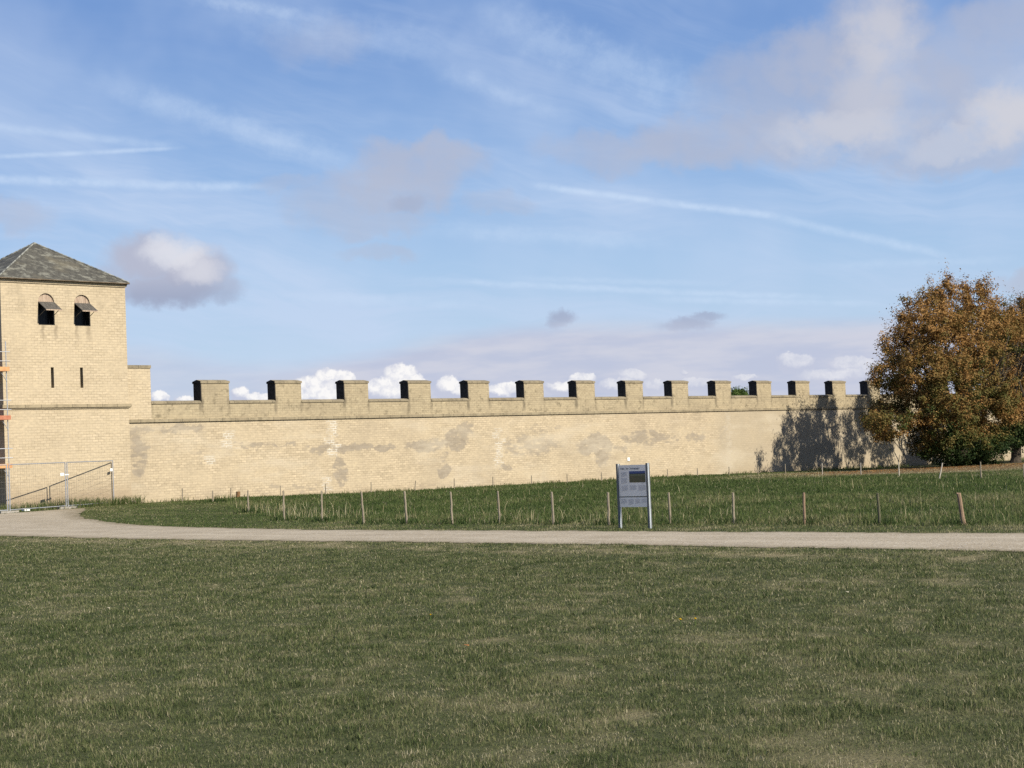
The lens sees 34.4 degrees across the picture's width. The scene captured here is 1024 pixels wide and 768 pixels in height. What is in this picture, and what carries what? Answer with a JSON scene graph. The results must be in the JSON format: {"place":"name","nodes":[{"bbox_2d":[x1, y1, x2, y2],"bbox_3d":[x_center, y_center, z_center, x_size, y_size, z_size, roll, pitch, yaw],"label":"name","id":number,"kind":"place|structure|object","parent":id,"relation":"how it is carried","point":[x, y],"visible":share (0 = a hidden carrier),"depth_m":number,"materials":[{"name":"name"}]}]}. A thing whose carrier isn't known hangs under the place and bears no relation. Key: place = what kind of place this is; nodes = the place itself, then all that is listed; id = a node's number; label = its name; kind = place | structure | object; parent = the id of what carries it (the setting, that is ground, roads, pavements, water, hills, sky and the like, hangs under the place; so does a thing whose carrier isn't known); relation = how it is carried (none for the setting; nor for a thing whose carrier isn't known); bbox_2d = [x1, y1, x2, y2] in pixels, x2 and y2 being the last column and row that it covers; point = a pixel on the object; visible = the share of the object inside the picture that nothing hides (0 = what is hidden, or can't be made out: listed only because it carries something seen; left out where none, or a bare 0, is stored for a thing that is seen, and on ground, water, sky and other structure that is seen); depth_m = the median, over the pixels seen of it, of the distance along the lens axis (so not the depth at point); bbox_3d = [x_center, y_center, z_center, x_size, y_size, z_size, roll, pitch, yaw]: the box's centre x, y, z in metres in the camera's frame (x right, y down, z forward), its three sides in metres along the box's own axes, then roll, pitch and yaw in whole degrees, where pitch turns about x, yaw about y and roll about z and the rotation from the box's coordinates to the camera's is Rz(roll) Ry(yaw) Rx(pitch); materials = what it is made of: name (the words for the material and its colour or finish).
{"place":"outdoors","nodes":[
{"label":"outdoors","id":0,"kind":"place"},
{"bbox_2d":[0,459,1023,767],"bbox_3d":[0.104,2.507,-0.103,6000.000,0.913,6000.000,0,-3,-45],"label":"ground","id":1,"kind":"structure","parent":0,"point":[646,715],"depth_m":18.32,"materials":[{"name":"green plant"}]},
{"bbox_2d":[0,341,12,504],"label":"scaffold","id":2,"kind":"object","parent":1,"relation":"on","point":[7,417],"visible":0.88,"depth_m":89.10,"materials":[{"name":"metal"}]},
{"bbox_2d":[0,464,13,513],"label":"site fence","id":3,"kind":"object","parent":1,"relation":"on","point":[3,511],"visible":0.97,"depth_m":86.41,"materials":[{"name":"metal"}]},
{"bbox_2d":[8,462,71,512],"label":"site fence","id":4,"kind":"object","parent":1,"relation":"on","point":[58,507],"visible":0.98,"depth_m":88.62,"materials":[{"name":"metal"}]},
{"bbox_2d":[0,242,131,507],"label":"square tower","id":5,"kind":"structure","parent":1,"relation":"on","point":[63,326],"depth_m":92.76,"materials":[{"name":"stone"}]},
{"bbox_2d":[38,293,54,324],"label":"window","id":6,"kind":"structure","parent":5,"relation":"in","point":[46,318],"depth_m":92.40,"materials":[{"name":"beige stone"}]},
{"bbox_2d":[74,295,89,325],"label":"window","id":7,"kind":"structure","parent":5,"relation":"in","point":[82,319],"depth_m":93.99,"materials":[{"name":"beige stone"}]},
{"bbox_2d":[66,460,113,507],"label":"site fence","id":8,"kind":"object","parent":1,"relation":"on","point":[110,470],"visible":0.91,"depth_m":92.12,"materials":[{"name":"metal"}]},
{"bbox_2d":[247,490,248,508],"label":"fence stake","id":9,"kind":"object","parent":1,"relation":"on","point":[248,498],"visible":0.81,"depth_m":76.76,"materials":[{"name":"beige wood"}]},
{"bbox_2d":[282,490,284,519],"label":"fence stake","id":10,"kind":"object","parent":1,"relation":"on","point":[283,506],"visible":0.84,"depth_m":65.91,"materials":[{"name":"beige wood"}]},
{"bbox_2d":[321,491,322,518],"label":"fence stake","id":11,"kind":"object","parent":1,"relation":"on","point":[321,504],"visible":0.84,"depth_m":62.96,"materials":[{"name":"beige wood"}]},
{"bbox_2d":[360,492,364,523],"bbox_3d":[-5.346,4.505,59.358,0.140,1.329,0.089,0,-3,-45],"label":"fence stake","id":12,"kind":"object","parent":1,"relation":"on","point":[363,518],"visible":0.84,"depth_m":59.33,"materials":[{"name":"beige wood"}]},
{"bbox_2d":[404,491,407,523],"bbox_3d":[-3.690,4.377,57.623,0.114,1.305,0.087,0,-3,-45],"label":"fence stake","id":13,"kind":"object","parent":1,"relation":"on","point":[405,505],"visible":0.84,"depth_m":57.60,"materials":[{"name":"beige wood"}]},
{"bbox_2d":[450,492,452,523],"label":"fence stake","id":14,"kind":"object","parent":1,"relation":"on","point":[451,505],"visible":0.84,"depth_m":55.87,"materials":[{"name":"beige wood"}]},
{"bbox_2d":[497,491,500,523],"bbox_3d":[-0.427,4.167,54.955,0.108,1.233,0.083,0,-3,-45],"label":"fence stake","id":15,"kind":"object","parent":1,"relation":"on","point":[498,502],"visible":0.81,"depth_m":54.93,"materials":[{"name":"beige wood"}]},
{"bbox_2d":[0,456,1023,510],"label":"weeds","id":16,"kind":"object","parent":1,"relation":"on","point":[122,501],"visible":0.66,"depth_m":93.37,"materials":[{"name":"green plant"}]},
{"bbox_2d":[551,492,554,523],"bbox_3d":[1.296,4.022,52.652,0.090,1.190,0.077,0,-3,-45],"label":"fence stake","id":17,"kind":"object","parent":1,"relation":"on","point":[552,509],"visible":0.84,"depth_m":52.62,"materials":[{"name":"beige wood"}]},
{"bbox_2d":[127,365,1023,502],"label":"town wall","id":18,"kind":"structure","parent":1,"relation":"on","point":[211,437],"depth_m":115.31,"materials":[{"name":"pale beige stone"}]},
{"bbox_2d":[200,497,1000,525],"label":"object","id":19,"kind":"object","parent":1,"relation":"on","point":[329,518],"visible":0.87,"depth_m":51.94,"materials":[{"name":"green plant"}]},
{"bbox_2d":[607,492,609,524],"bbox_3d":[2.953,3.885,50.703,0.090,1.164,0.082,-4,-3,32],"label":"fence stake","id":20,"kind":"object","parent":1,"relation":"on","point":[608,510],"visible":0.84,"depth_m":50.67,"materials":[{"name":"beige wood"}]},
{"bbox_2d":[215,469,1020,523],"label":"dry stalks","id":21,"kind":"object","parent":1,"relation":"on","point":[311,514],"visible":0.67,"depth_m":66.86,"materials":[{"name":"beige plant"}]},
{"bbox_2d":[616,463,651,528],"bbox_3d":[3.535,3.389,47.929,0.110,2.180,1.206,0,-3,-45],"label":"information sign","id":22,"kind":"object","parent":1,"relation":"on","point":[633,486],"visible":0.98,"depth_m":47.91,"materials":[{"name":"white metal"}]},
{"bbox_2d":[668,492,671,523],"bbox_3d":[4.697,3.779,49.329,0.076,1.118,0.124,-3,-3,21],"label":"fence stake","id":23,"kind":"object","parent":1,"relation":"on","point":[669,507],"visible":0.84,"depth_m":49.30,"materials":[{"name":"beige wood"}]},
{"bbox_2d":[732,492,734,522],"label":"fence stake","id":24,"kind":"object","parent":1,"relation":"on","point":[733,507],"visible":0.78,"depth_m":48.01,"materials":[{"name":"beige wood"}]},
{"bbox_2d":[731,386,748,395],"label":"green tree","id":25,"kind":"object","parent":1,"relation":"on","point":[738,391],"visible":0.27,"depth_m":243.46,"materials":[{"name":"green plant"}]},
{"bbox_2d":[803,492,805,523],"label":"fence stake","id":26,"kind":"object","parent":1,"relation":"on","point":[804,515],"visible":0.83,"depth_m":45.99,"materials":[{"name":"beige wood"}]},
{"bbox_2d":[876,493,880,524],"bbox_3d":[9.825,3.419,44.355,0.095,1.005,0.090,0,-3,-45],"label":"fence stake","id":27,"kind":"object","parent":1,"relation":"on","point":[878,507],"visible":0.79,"depth_m":44.32,"materials":[{"name":"grey wood"}]},
{"bbox_2d":[784,463,1023,474],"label":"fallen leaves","id":28,"kind":"object","parent":1,"relation":"on","point":[949,467],"visible":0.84,"depth_m":123.22,"materials":[{"name":"plant"}]},
{"bbox_2d":[850,258,1023,466],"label":"autumn tree","id":29,"kind":"object","parent":1,"relation":"on","point":[971,361],"visible":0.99,"depth_m":133.12,"materials":[{"name":"brown plant"}]},
{"bbox_2d":[956,493,965,524],"bbox_3d":[11.548,3.281,42.516,0.249,0.987,0.145,-1,-3,-23],"label":"fence stake","id":30,"kind":"object","parent":1,"relation":"on","point":[960,506],"visible":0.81,"depth_m":42.48,"materials":[{"name":"beige wood"}]},
{"bbox_2d":[987,291,1023,462],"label":"autumn tree","id":31,"kind":"object","parent":1,"relation":"on","point":[1016,454],"visible":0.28,"depth_m":147.06,"materials":[{"name":"brown plant"}]},
{"bbox_2d":[1001,285,1022,314],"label":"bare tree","id":32,"kind":"object","parent":1,"relation":"on","point":[1010,301],"visible":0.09,"depth_m":196.50,"materials":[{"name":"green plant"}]},
{"bbox_2d":[0,463,1023,532],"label":"meadow grass","id":33,"kind":"structure","parent":0,"point":[701,493],"depth_m":68.29,"materials":[{"name":"green plant"}]},
{"bbox_2d":[0,508,1023,551],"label":"path","id":34,"kind":"structure","parent":0,"point":[62,523],"depth_m":45.59,"materials":[{"name":"beige gravel"}]},
{"bbox_2d":[0,0,1023,400],"label":"sky","id":35,"kind":"structure","parent":0,"point":[318,194],"materials":[{"name":"blue"}]}
]}

